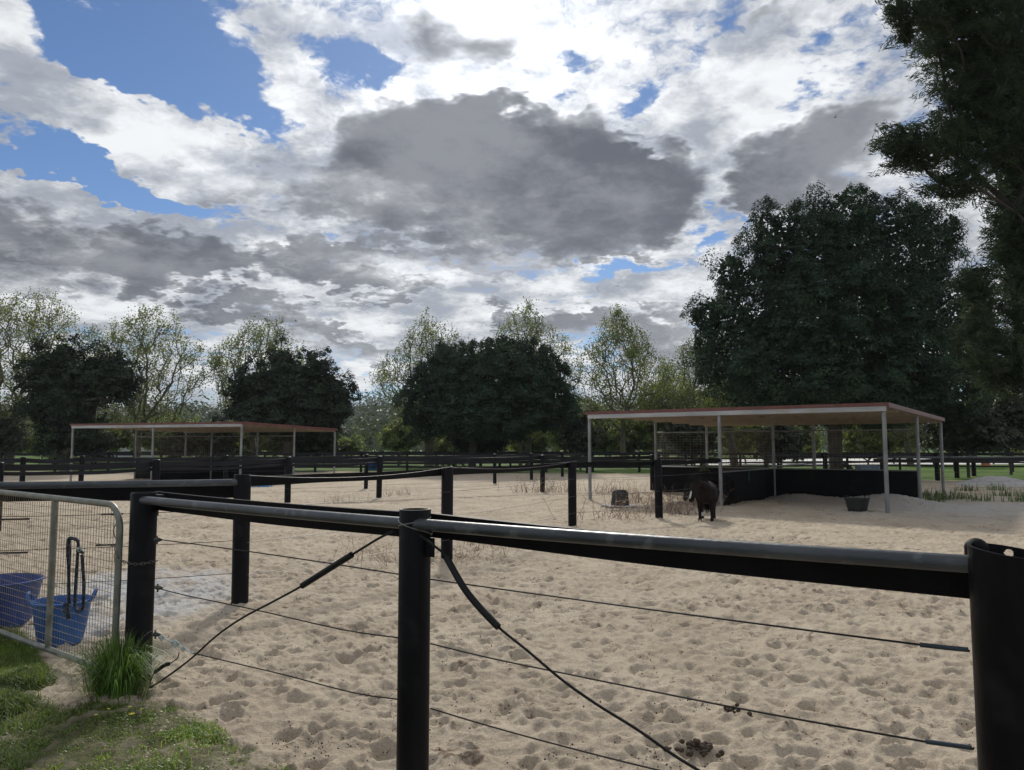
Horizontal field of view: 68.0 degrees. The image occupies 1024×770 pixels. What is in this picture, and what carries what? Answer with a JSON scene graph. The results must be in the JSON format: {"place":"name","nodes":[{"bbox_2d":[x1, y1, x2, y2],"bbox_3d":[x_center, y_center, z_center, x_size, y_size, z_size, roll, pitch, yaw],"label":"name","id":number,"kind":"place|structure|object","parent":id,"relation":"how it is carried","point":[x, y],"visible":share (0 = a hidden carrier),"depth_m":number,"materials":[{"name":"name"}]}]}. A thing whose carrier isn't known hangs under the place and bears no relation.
{"place":"outdoors","nodes":[
{"label":"outdoors","id":0,"kind":"place"},
{"bbox_2d":[106,447,154,456],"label":"shed","id":1,"kind":"structure","parent":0,"point":[127,450],"depth_m":89.68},
{"bbox_2d":[0,625,293,769],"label":"grass","id":2,"kind":"structure","parent":0,"point":[22,663],"depth_m":4.22,"materials":[{"name":"plant"}]},
{"bbox_2d":[435,464,464,468],"bbox_3d":[-3.932,5.022,48.875,2.051,1.000,0.537,0,-5,0],"label":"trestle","id":3,"kind":"object","parent":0,"point":[447,465],"visible":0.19,"depth_m":48.88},
{"bbox_2d":[29,404,930,449],"bbox_3d":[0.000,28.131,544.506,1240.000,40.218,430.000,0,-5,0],"label":"hill","id":4,"kind":"structure","parent":0,"point":[379,413],"depth_m":447.06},
{"bbox_2d":[0,0,1021,413],"label":"sky","id":5,"kind":"structure","parent":0,"point":[344,170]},
{"bbox_2d":[0,450,1023,769],"bbox_3d":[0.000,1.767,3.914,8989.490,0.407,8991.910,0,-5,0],"label":"ground","id":6,"kind":"structure","parent":0,"point":[830,678],"depth_m":6.05,"materials":[{"name":"sand"}]},
{"bbox_2d":[0,409,31,463],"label":"shrub","id":7,"kind":"object","parent":6,"relation":"on","point":[10,438],"visible":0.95,"depth_m":49.38,"materials":[{"name":"green plant"}]},
{"bbox_2d":[3,417,34,452],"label":"shrub","id":8,"kind":"object","parent":6,"relation":"on","point":[23,448],"visible":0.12,"depth_m":63.79,"materials":[{"name":"green plant"}]},
{"bbox_2d":[0,573,44,627],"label":"tub","id":9,"kind":"object","parent":6,"relation":"on","point":[10,604],"visible":0.67,"depth_m":6.51,"materials":[{"name":"plastic"}]},
{"bbox_2d":[0,286,99,463],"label":"plane tree","id":10,"kind":"object","parent":6,"relation":"on","point":[29,330],"visible":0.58,"depth_m":51.88,"materials":[{"name":"green plant"}]},
{"bbox_2d":[24,429,77,458],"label":"shrub","id":11,"kind":"object","parent":6,"relation":"on","point":[31,446],"visible":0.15,"depth_m":64.92,"materials":[{"name":"green plant"}]},
{"bbox_2d":[26,588,97,646],"bbox_3d":[-3.563,1.826,6.004,0.438,0.410,0.438,-2,-5,26],"label":"flexible tub","id":12,"kind":"object","parent":6,"relation":"on","point":[81,626],"visible":0.63,"depth_m":5.88,"materials":[{"name":"plastic"}]},
{"bbox_2d":[6,332,149,470],"bbox_3d":[-25.702,1.098,44.975,8.113,8.469,4.931,0,-5,0],"label":"dark tree","id":13,"kind":"object","parent":6,"relation":"on","point":[65,386],"visible":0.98,"depth_m":44.29,"materials":[{"name":"green plant"}]},
{"bbox_2d":[70,428,119,470],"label":"shrub","id":14,"kind":"object","parent":6,"relation":"on","point":[104,447],"visible":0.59,"depth_m":47.35,"materials":[{"name":"green plant"}]},
{"bbox_2d":[32,626,193,704],"bbox_3d":[-2.450,1.712,4.719,0.999,0.469,0.961,0,-5,0],"label":"grass tuft","id":15,"kind":"object","parent":6,"relation":"on","point":[118,671],"visible":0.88,"depth_m":4.65,"materials":[{"name":"plant"}]},
{"bbox_2d":[95,416,141,456],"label":"shrub","id":16,"kind":"object","parent":6,"relation":"on","point":[125,442],"visible":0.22,"depth_m":66.84,"materials":[{"name":"green plant"}]},
{"bbox_2d":[0,479,237,584],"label":"paddock fence","id":17,"kind":"object","parent":6,"relation":"on","point":[120,490],"visible":0.66,"depth_m":7.31,"materials":[{"name":"black plastic"}]},
{"bbox_2d":[0,489,122,666],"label":"gate","id":18,"kind":"structure","parent":17,"relation":"attached to","point":[55,500],"depth_m":5.42,"materials":[{"name":"metal"}]},
{"bbox_2d":[63,536,84,618],"bbox_3d":[-2.988,1.321,5.187,0.247,0.562,0.062,-3,-6,35],"label":"lead rope","id":19,"kind":"object","parent":18,"relation":"hanging from","point":[66,610],"visible":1,"depth_m":5.20,"materials":[{"name":"fabric"}]},
{"bbox_2d":[114,525,157,565],"bbox_3d":[-2.455,1.038,4.885,0.481,0.253,0.090,-3,-5,32],"label":"latch chain","id":20,"kind":"object","parent":18,"relation":"attached to","point":[119,558],"visible":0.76,"depth_m":4.82,"materials":[{"name":"metal"}]},
{"bbox_2d":[81,303,215,457],"bbox_3d":[-27.132,-0.080,55.013,9.958,12.422,9.405,0,-5,0],"label":"plane tree","id":21,"kind":"object","parent":6,"relation":"on","point":[141,351],"visible":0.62,"depth_m":54.87,"materials":[{"name":"green plant"}]},
{"bbox_2d":[128,412,193,455],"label":"shrub","id":22,"kind":"object","parent":6,"relation":"on","point":[144,433],"visible":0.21,"depth_m":63.97,"materials":[{"name":"green plant"}]},
{"bbox_2d":[157,421,209,457],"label":"shrub","id":23,"kind":"object","parent":6,"relation":"on","point":[169,448],"visible":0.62,"depth_m":49.23,"materials":[{"name":"green plant"}]},
{"bbox_2d":[188,415,211,456],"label":"shrub","id":24,"kind":"object","parent":6,"relation":"on","point":[196,418],"visible":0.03,"depth_m":66.73,"materials":[{"name":"green plant"}]},
{"bbox_2d":[69,422,337,480],"bbox_3d":[-14.052,3.206,35.248,9.314,2.698,6.974,-2,-5,19],"label":"horse shelter","id":25,"kind":"object","parent":6,"relation":"on","point":[207,427],"visible":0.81,"depth_m":34.26,"materials":[{"name":"metal"}]},
{"bbox_2d":[196,411,239,456],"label":"shrub","id":26,"kind":"object","parent":6,"relation":"on","point":[221,446],"visible":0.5,"depth_m":49.33,"materials":[{"name":"green plant"}]},
{"bbox_2d":[228,421,275,455],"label":"shrub","id":27,"kind":"object","parent":6,"relation":"on","point":[247,444],"visible":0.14,"depth_m":62.76,"materials":[{"name":"green plant"}]},
{"bbox_2d":[204,314,308,456],"bbox_3d":[-18.765,0.319,56.668,9.415,11.883,9.464,0,-5,0],"label":"plane tree","id":28,"kind":"object","parent":6,"relation":"on","point":[219,363],"visible":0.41,"depth_m":56.51,"materials":[{"name":"green plant"}]},
{"bbox_2d":[263,437,295,456],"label":"shrub","id":29,"kind":"object","parent":6,"relation":"on","point":[278,448],"visible":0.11,"depth_m":64.91,"materials":[{"name":"green plant"}]},
{"bbox_2d":[221,333,363,456],"bbox_3d":[-14.026,1.113,48.189,8.976,8.959,6.667,0,-5,0],"label":"dark tree","id":30,"kind":"object","parent":6,"relation":"on","point":[284,389],"visible":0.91,"depth_m":46.98,"materials":[{"name":"green plant"}]},
{"bbox_2d":[0,452,587,488],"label":"divider fence","id":31,"kind":"object","parent":6,"relation":"on","point":[80,460],"visible":0.59,"depth_m":26.33,"materials":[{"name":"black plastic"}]},
{"bbox_2d":[291,425,352,456],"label":"shrub","id":32,"kind":"object","parent":6,"relation":"on","point":[309,447],"visible":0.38,"depth_m":49.18,"materials":[{"name":"green plant"}]},
{"bbox_2d":[0,455,654,530],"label":"divider fence","id":33,"kind":"object","parent":6,"relation":"on","point":[155,465],"visible":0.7,"depth_m":20.76,"materials":[{"name":"black plastic"}]},
{"bbox_2d":[306,490,371,503],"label":"dry weed","id":34,"kind":"object","parent":6,"relation":"on","point":[339,499],"visible":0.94,"depth_m":20.68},
{"bbox_2d":[0,452,686,471],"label":"board fence","id":35,"kind":"object","parent":6,"relation":"on","point":[108,454],"visible":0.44,"depth_m":46.05,"materials":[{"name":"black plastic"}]},
{"bbox_2d":[332,425,367,455],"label":"shrub","id":36,"kind":"object","parent":6,"relation":"on","point":[345,444],"visible":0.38,"depth_m":66.96,"materials":[{"name":"green plant"}]},
{"bbox_2d":[57,451,695,465],"bbox_3d":[-9.994,5.668,57.481,48.194,1.381,0.189,0,-5,-2],"label":"board fence","id":37,"kind":"object","parent":6,"relation":"on","point":[398,455],"visible":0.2,"depth_m":57.65,"materials":[{"name":"black wood"}]},
{"bbox_2d":[332,534,437,565],"bbox_3d":[-1.773,2.213,10.425,1.401,0.435,1.342,4,-6,-40],"label":"dry weed","id":38,"kind":"object","parent":6,"relation":"on","point":[369,551],"visible":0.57,"depth_m":10.31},
{"bbox_2d":[375,418,423,464],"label":"shrub","id":39,"kind":"object","parent":6,"relation":"on","point":[394,437],"visible":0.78,"depth_m":63.99,"materials":[{"name":"green plant"}]},
{"bbox_2d":[383,487,422,496],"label":"dry weed","id":40,"kind":"object","parent":6,"relation":"on","point":[390,494],"visible":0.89,"depth_m":23.94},
{"bbox_2d":[364,307,470,465],"bbox_3d":[-6.191,0.116,58.070,9.141,12.488,10.756,0,-5,0],"label":"plane tree","id":41,"kind":"object","parent":6,"relation":"on","point":[384,375],"visible":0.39,"depth_m":57.27,"materials":[{"name":"green plant"}]},
{"bbox_2d":[399,423,447,465],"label":"plane tree","id":42,"kind":"object","parent":6,"relation":"on","point":[432,443],"visible":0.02,"depth_m":56.50,"materials":[{"name":"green plant"}]},
{"bbox_2d":[434,436,465,455],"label":"shrub","id":43,"kind":"object","parent":6,"relation":"on","point":[443,446],"visible":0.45,"depth_m":65.90,"materials":[{"name":"green plant"}]},
{"bbox_2d":[373,537,558,564],"bbox_3d":[-0.578,2.235,10.492,2.466,0.404,1.229,0,-5,0],"label":"dry weed","id":44,"kind":"object","parent":6,"relation":"on","point":[466,553],"visible":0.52,"depth_m":10.37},
{"bbox_2d":[444,434,511,465],"bbox_3d":[-2.241,3.577,50.389,4.625,4.402,3.718,0,-5,0],"label":"fig skirt","id":45,"kind":"object","parent":6,"relation":"on","point":[490,447],"visible":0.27,"depth_m":49.59,"materials":[{"name":"green plant"}]},
{"bbox_2d":[231,458,725,603],"bbox_3d":[1.001,2.085,13.706,1.001,1.400,14.526,-3,-6,34],"label":"divider fence","id":46,"kind":"object","parent":6,"relation":"on","point":[240,560],"visible":0.89,"depth_m":10.13,"materials":[{"name":"black plastic"}]},
{"bbox_2d":[435,542,524,554],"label":"dry weed","id":47,"kind":"object","parent":6,"relation":"on","point":[492,546],"visible":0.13,"depth_m":11.23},
{"bbox_2d":[391,333,582,465],"bbox_3d":[-1.588,0.986,46.991,12.273,9.018,7.737,0,-5,0],"label":"round fig","id":48,"kind":"object","parent":6,"relation":"on","point":[467,398],"visible":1,"depth_m":45.86,"materials":[{"name":"green plant"}]},
{"bbox_2d":[2,386,1019,456],"bbox_3d":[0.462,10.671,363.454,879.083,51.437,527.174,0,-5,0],"label":"forest","id":49,"kind":"object","parent":6,"relation":"on","point":[371,427],"visible":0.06,"depth_m":144.28,"materials":[{"name":"plant"}]},
{"bbox_2d":[498,474,554,492],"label":"dry weed","id":50,"kind":"object","parent":6,"relation":"on","point":[526,488],"visible":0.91,"depth_m":25.70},
{"bbox_2d":[515,417,542,465],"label":"plane tree","id":51,"kind":"object","parent":6,"relation":"on","point":[521,444],"visible":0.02,"depth_m":56.71,"materials":[{"name":"green plant"}]},
{"bbox_2d":[505,430,556,451],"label":"shrub","id":52,"kind":"object","parent":6,"relation":"on","point":[539,444],"visible":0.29,"depth_m":63.17,"materials":[{"name":"green plant"}]},
{"bbox_2d":[493,296,588,464],"bbox_3d":[1.555,-0.248,58.431,8.917,13.257,8.158,0,-5,0],"label":"plane tree","id":53,"kind":"object","parent":6,"relation":"on","point":[531,333],"visible":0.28,"depth_m":57.72,"materials":[{"name":"green plant"}]},
{"bbox_2d":[526,474,598,492],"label":"dry weed","id":54,"kind":"object","parent":6,"relation":"on","point":[566,490],"visible":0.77,"depth_m":25.76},
{"bbox_2d":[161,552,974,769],"bbox_3d":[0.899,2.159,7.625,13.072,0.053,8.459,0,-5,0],"label":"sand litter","id":55,"kind":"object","parent":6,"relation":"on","point":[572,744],"visible":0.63,"depth_m":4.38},
{"bbox_2d":[546,397,597,456],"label":"shrub","id":56,"kind":"object","parent":6,"relation":"on","point":[556,436],"visible":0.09,"depth_m":65.39,"materials":[{"name":"green plant"}]},
{"bbox_2d":[125,491,1023,769],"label":"rail fence","id":57,"kind":"object","parent":6,"relation":"on","point":[987,579],"visible":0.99,"depth_m":2.91,"materials":[{"name":"black plastic"}]},
{"bbox_2d":[558,405,604,469],"bbox_3d":[4.548,3.510,49.761,3.225,4.433,3.225,0,-5,0],"label":"shrub","id":58,"kind":"object","parent":6,"relation":"on","point":[576,438],"visible":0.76,"depth_m":49.33,"materials":[{"name":"green plant"}]},
{"bbox_2d":[541,490,654,520],"bbox_3d":[1.903,2.566,16.320,2.586,0.701,1.489,0,-5,0],"label":"dry weed","id":59,"kind":"object","parent":6,"relation":"on","point":[612,507],"visible":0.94,"depth_m":16.37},
{"bbox_2d":[592,406,627,456],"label":"shrub","id":60,"kind":"object","parent":6,"relation":"on","point":[603,447],"visible":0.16,"depth_m":66.65,"materials":[{"name":"green plant"}]},
{"bbox_2d":[584,475,647,493],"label":"dry weed","id":61,"kind":"object","parent":6,"relation":"on","point":[602,489],"visible":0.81,"depth_m":25.21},
{"bbox_2d":[602,504,638,507],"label":"ground slab","id":62,"kind":"structure","parent":6,"relation":"on","point":[610,505],"depth_m":19.32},
{"bbox_2d":[611,490,628,505],"bbox_3d":[2.782,2.889,19.498,0.475,0.385,0.482,0,-5,0],"label":"upturned tub","id":63,"kind":"object","parent":62,"relation":"on","point":[614,493],"visible":0.81,"depth_m":19.33,"materials":[{"name":"black rubber"}]},
{"bbox_2d":[573,304,685,455],"bbox_3d":[8.267,0.053,56.502,8.564,12.343,8.153,0,-5,0],"label":"plane tree","id":64,"kind":"object","parent":6,"relation":"on","point":[634,351],"visible":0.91,"depth_m":55.65,"materials":[{"name":"green plant"}]},
{"bbox_2d":[606,404,668,459],"bbox_3d":[10.726,4.263,64.771,5.490,5.356,4.779,0,-5,0],"label":"shrub","id":65,"kind":"object","parent":6,"relation":"on","point":[641,435],"visible":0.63,"depth_m":64.00,"materials":[{"name":"green plant"}]},
{"bbox_2d":[603,479,695,504],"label":"dry weed","id":66,"kind":"object","parent":6,"relation":"on","point":[643,496],"visible":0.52,"depth_m":20.78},
{"bbox_2d":[613,484,696,514],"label":"dry weed","id":67,"kind":"object","parent":6,"relation":"on","point":[647,504],"visible":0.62,"depth_m":17.83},
{"bbox_2d":[623,357,694,456],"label":"plane tree","id":68,"kind":"object","parent":6,"relation":"on","point":[665,406],"visible":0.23,"depth_m":65.22,"materials":[{"name":"green plant"}]},
{"bbox_2d":[633,381,684,456],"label":"shrub","id":69,"kind":"object","parent":6,"relation":"on","point":[660,405],"visible":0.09,"depth_m":66.07,"materials":[{"name":"green plant"}]},
{"bbox_2d":[635,489,732,515],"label":"dry weed","id":70,"kind":"object","parent":6,"relation":"on","point":[678,509],"visible":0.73,"depth_m":17.36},
{"bbox_2d":[663,738,723,757],"bbox_3d":[0.908,1.816,3.834,0.295,0.065,0.201,0,-5,0],"label":"dung heap","id":71,"kind":"object","parent":6,"relation":"on","point":[704,747],"visible":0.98,"depth_m":3.81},
{"bbox_2d":[657,407,730,465],"bbox_3d":[11.271,3.482,47.710,3.409,4.159,4.106,5,-7,-45],"label":"shrub","id":72,"kind":"object","parent":6,"relation":"on","point":[674,441],"visible":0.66,"depth_m":47.26,"materials":[{"name":"green plant"}]},
{"bbox_2d":[652,333,737,465],"bbox_3d":[14.484,1.143,60.380,7.645,10.872,7.986,0,-5,0],"label":"plane tree","id":73,"kind":"object","parent":6,"relation":"on","point":[687,385],"visible":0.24,"depth_m":60.01,"materials":[{"name":"green plant"}]},
{"bbox_2d":[689,475,719,521],"bbox_3d":[4.005,2.340,15.729,0.504,0.978,1.491,-2,-5,20],"label":"pony","id":74,"kind":"object","parent":6,"relation":"on","point":[704,492],"visible":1,"depth_m":15.43},
{"bbox_2d":[675,388,742,434],"bbox_3d":[16.577,3.135,63.977,5.696,7.475,4.561,-2,-5,26],"label":"shrub","id":75,"kind":"object","parent":6,"relation":"on","point":[701,405],"visible":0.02,"depth_m":63.39,"materials":[{"name":"green plant"}]},
{"bbox_2d":[683,471,735,504],"bbox_3d":[5.200,2.740,20.142,1.692,0.936,0.565,2,-5,-22],"label":"pony","id":76,"kind":"object","parent":6,"relation":"on","point":[712,477],"visible":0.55,"depth_m":19.97},
{"bbox_2d":[690,380,761,465],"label":"plane tree","id":77,"kind":"object","parent":6,"relation":"on","point":[704,403],"visible":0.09,"depth_m":49.62,"materials":[{"name":"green plant"}]},
{"bbox_2d":[723,703,754,715],"bbox_3d":[1.300,1.861,4.360,0.187,0.059,0.074,-3,-6,33],"label":"dung heap","id":78,"kind":"object","parent":6,"relation":"on","point":[728,709],"visible":0.86,"depth_m":4.36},
{"bbox_2d":[714,426,765,463],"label":"shrub","id":79,"kind":"object","parent":6,"relation":"on","point":[743,437],"visible":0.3,"depth_m":64.86,"materials":[{"name":"green plant"}]},
{"bbox_2d":[585,402,944,512],"bbox_3d":[8.059,2.233,23.338,8.174,2.716,8.844,-3,-6,37],"label":"horse shelter","id":80,"kind":"object","parent":6,"relation":"on","point":[764,483],"visible":0.91,"depth_m":22.01,"materials":[{"name":"metal"}]},
{"bbox_2d":[696,465,709,471],"bbox_3d":[6.203,2.897,24.461,0.515,0.658,0.261,1,-5,-17],"label":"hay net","id":81,"kind":"object","parent":80,"relation":"hanging from","point":[702,468],"visible":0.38,"depth_m":24.46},
{"bbox_2d":[749,425,817,467],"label":"shrub","id":82,"kind":"object","parent":6,"relation":"on","point":[794,446],"visible":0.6,"depth_m":46.26,"materials":[{"name":"green plant"}]},
{"bbox_2d":[789,425,824,463],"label":"shrub","id":83,"kind":"object","parent":6,"relation":"on","point":[806,448],"visible":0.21,"depth_m":66.87,"materials":[{"name":"green plant"}]},
{"bbox_2d":[658,452,1023,471],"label":"board fence","id":84,"kind":"object","parent":6,"relation":"on","point":[741,458],"visible":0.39,"depth_m":46.75,"materials":[{"name":"black wood"}]},
{"bbox_2d":[677,180,1008,468],"bbox_3d":[16.407,-2.906,36.795,15.377,15.131,9.834,2,-5,-23],"label":"huge fig","id":85,"kind":"object","parent":6,"relation":"on","point":[893,324],"visible":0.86,"depth_m":35.21,"materials":[{"name":"green plant"}]},
{"bbox_2d":[844,495,869,511],"bbox_3d":[8.139,2.785,17.895,0.566,0.390,0.566,-2,-5,23],"label":"feed tub","id":86,"kind":"object","parent":6,"relation":"on","point":[856,504],"visible":0.99,"depth_m":17.71,"materials":[{"name":"black rubber"}]},
{"bbox_2d":[854,465,879,470],"bbox_3d":[16.100,3.983,34.391,0.900,0.670,0.650,0,-5,0],"label":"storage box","id":87,"kind":"object","parent":6,"relation":"on","point":[866,467],"visible":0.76,"depth_m":34.11,"materials":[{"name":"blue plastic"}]},
{"bbox_2d":[842,424,901,463],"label":"shrub","id":88,"kind":"object","parent":6,"relation":"on","point":[852,443],"visible":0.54,"depth_m":63.88,"materials":[{"name":"green plant"}]},
{"bbox_2d":[764,452,1023,480],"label":"board fence","id":89,"kind":"object","parent":6,"relation":"on","point":[937,468],"visible":0.57,"depth_m":34.33,"materials":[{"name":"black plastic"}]},
{"bbox_2d":[891,431,915,463],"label":"shrub","id":90,"kind":"object","parent":6,"relation":"on","point":[900,447],"visible":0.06,"depth_m":66.06,"materials":[{"name":"green plant"}]},
{"bbox_2d":[874,423,937,464],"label":"plane tree","id":91,"kind":"object","parent":6,"relation":"on","point":[907,444],"visible":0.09,"depth_m":61.38,"materials":[{"name":"green plant"}]},
{"bbox_2d":[906,423,943,464],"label":"shrub","id":92,"kind":"object","parent":6,"relation":"on","point":[920,441],"visible":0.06,"depth_m":63.74,"materials":[{"name":"green plant"}]},
{"bbox_2d":[922,489,939,496],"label":"green weed","id":93,"kind":"object","parent":6,"relation":"on","point":[929,494],"visible":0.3,"depth_m":23.13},
{"bbox_2d":[922,491,945,501],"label":"green weed","id":94,"kind":"object","parent":6,"relation":"on","point":[934,497],"visible":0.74,"depth_m":21.06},
{"bbox_2d":[863,0,1023,405],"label":"sheoak tree","id":95,"kind":"object","parent":6,"relation":"on","point":[985,89],"visible":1,"depth_m":15.14,"materials":[{"name":"plant"}]},
{"bbox_2d":[925,486,963,499],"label":"green weed","id":96,"kind":"object","parent":6,"relation":"on","point":[946,496],"visible":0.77,"depth_m":21.92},
{"bbox_2d":[873,456,1023,488],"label":"divider fence","id":97,"kind":"object","parent":6,"relation":"on","point":[955,459],"visible":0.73,"depth_m":25.18,"materials":[{"name":"black wood"}]},
{"bbox_2d":[949,488,980,498],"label":"green weed","id":98,"kind":"object","parent":6,"relation":"on","point":[958,495],"visible":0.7,"depth_m":22.43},
{"bbox_2d":[954,484,983,490],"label":"green weed","id":99,"kind":"object","parent":6,"relation":"on","point":[966,487],"visible":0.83,"depth_m":26.42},
{"bbox_2d":[919,389,1021,477],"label":"tree","id":100,"kind":"object","parent":6,"relation":"on","point":[983,435],"visible":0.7,"depth_m":37.27,"materials":[{"name":"green plant"}]},
{"bbox_2d":[961,490,1002,501],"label":"green weed","id":101,"kind":"object","parent":6,"relation":"on","point":[976,497],"visible":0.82,"depth_m":21.41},
{"bbox_2d":[954,476,1023,486],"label":"sand pile","id":102,"kind":"object","parent":6,"relation":"on","point":[1008,481],"visible":0.95,"depth_m":30.21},
{"bbox_2d":[964,380,1018,463],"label":"shrub","id":103,"kind":"object","parent":6,"relation":"on","point":[993,402],"visible":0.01,"depth_m":65.50,"materials":[{"name":"green plant"}]},
{"bbox_2d":[982,482,1009,490],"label":"green weed","id":104,"kind":"object","parent":6,"relation":"on","point":[993,486],"visible":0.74,"depth_m":27.18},
{"bbox_2d":[983,387,1023,474],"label":"tree","id":105,"kind":"object","parent":6,"relation":"on","point":[1013,414],"visible":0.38,"depth_m":41.34,"materials":[{"name":"green plant"}]},
{"bbox_2d":[986,487,1021,496],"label":"green weed","id":106,"kind":"object","parent":6,"relation":"on","point":[1006,492],"visible":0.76,"depth_m":23.46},
{"bbox_2d":[1000,488,1023,501],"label":"green weed","id":107,"kind":"object","parent":6,"relation":"on","point":[1018,498],"visible":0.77,"depth_m":21.11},
{"bbox_2d":[1010,445,1023,452],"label":"shrub","id":108,"kind":"object","parent":6,"relation":"on","point":[1019,451],"visible":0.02,"depth_m":67.74,"materials":[{"name":"green plant"}]},
{"bbox_2d":[838,463,852,468],"bbox_3d":[15.001,3.895,34.097,0.775,0.775,0.200,1,-15,-11],"label":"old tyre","id":109,"kind":"object","parent":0,"point":[847,465],"visible":0.2,"depth_m":34.09,"materials":[{"name":"rubber"}]},
{"bbox_2d":[687,458,1023,464],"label":"driveway","id":110,"kind":"structure","parent":0,"point":[852,459],"depth_m":67.84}
]}

